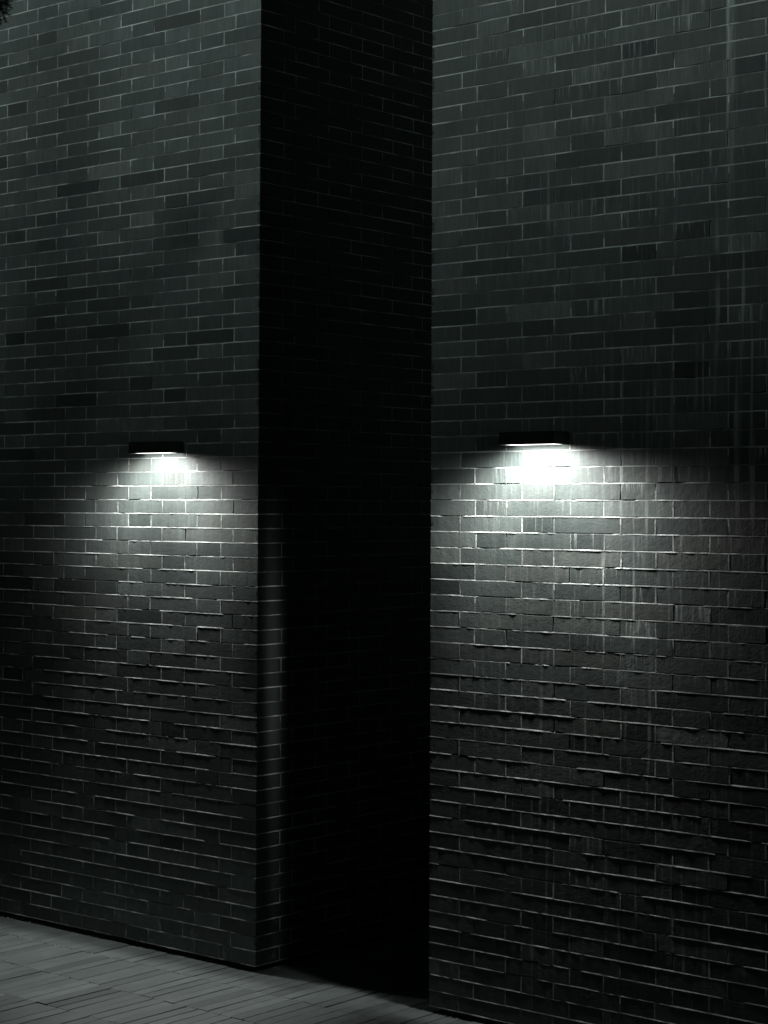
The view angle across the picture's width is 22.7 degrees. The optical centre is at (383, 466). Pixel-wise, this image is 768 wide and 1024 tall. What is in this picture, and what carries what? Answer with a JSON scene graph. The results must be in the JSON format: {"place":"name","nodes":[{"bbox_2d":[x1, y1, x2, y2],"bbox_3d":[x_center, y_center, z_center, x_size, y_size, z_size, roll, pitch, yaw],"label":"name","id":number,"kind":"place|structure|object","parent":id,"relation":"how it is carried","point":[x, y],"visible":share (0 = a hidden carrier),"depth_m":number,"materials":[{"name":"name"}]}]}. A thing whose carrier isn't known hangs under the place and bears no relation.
{"place":"outdoors","nodes":[
{"label":"outdoors","id":0,"kind":"place"},
{"bbox_2d":[0,0,14,25],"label":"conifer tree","id":1,"kind":"object","parent":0,"point":[4,3],"visible":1,"depth_m":8.00,"materials":[{"name":"green plant"}]},
{"bbox_2d":[0,915,488,1023],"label":"pavement","id":2,"kind":"structure","parent":0,"point":[336,984],"depth_m":8.18,"materials":[{"name":"concrete"}]},
{"bbox_2d":[0,0,432,970],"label":"brick tower","id":3,"kind":"structure","parent":2,"relation":"on","point":[216,634],"depth_m":8.92,"materials":[{"name":"grey brick"}]},
{"bbox_2d":[129,441,182,453],"bbox_3d":[-1.049,-0.085,8.784,0.257,0.052,0.102,-1,-2,40],"label":"wall lamp","id":4,"kind":"object","parent":3,"relation":"attached to","point":[159,447],"visible":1,"depth_m":8.72,"materials":[{"name":"black metal"}]},
{"bbox_2d":[429,0,767,1023],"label":"brick tower","id":5,"kind":"structure","parent":2,"relation":"on","point":[599,720],"depth_m":7.26,"materials":[{"name":"grey brick"}]},
{"bbox_2d":[499,431,568,445],"bbox_3d":[0.580,-0.108,7.400,0.260,0.050,0.101,-1,-2,40],"label":"wall lamp","id":6,"kind":"object","parent":5,"relation":"attached to","point":[535,438],"visible":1,"depth_m":7.35,"materials":[{"name":"black metal"}]},
{"bbox_2d":[0,914,490,1023],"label":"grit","id":7,"kind":"object","parent":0,"point":[22,919],"visible":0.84,"depth_m":8.97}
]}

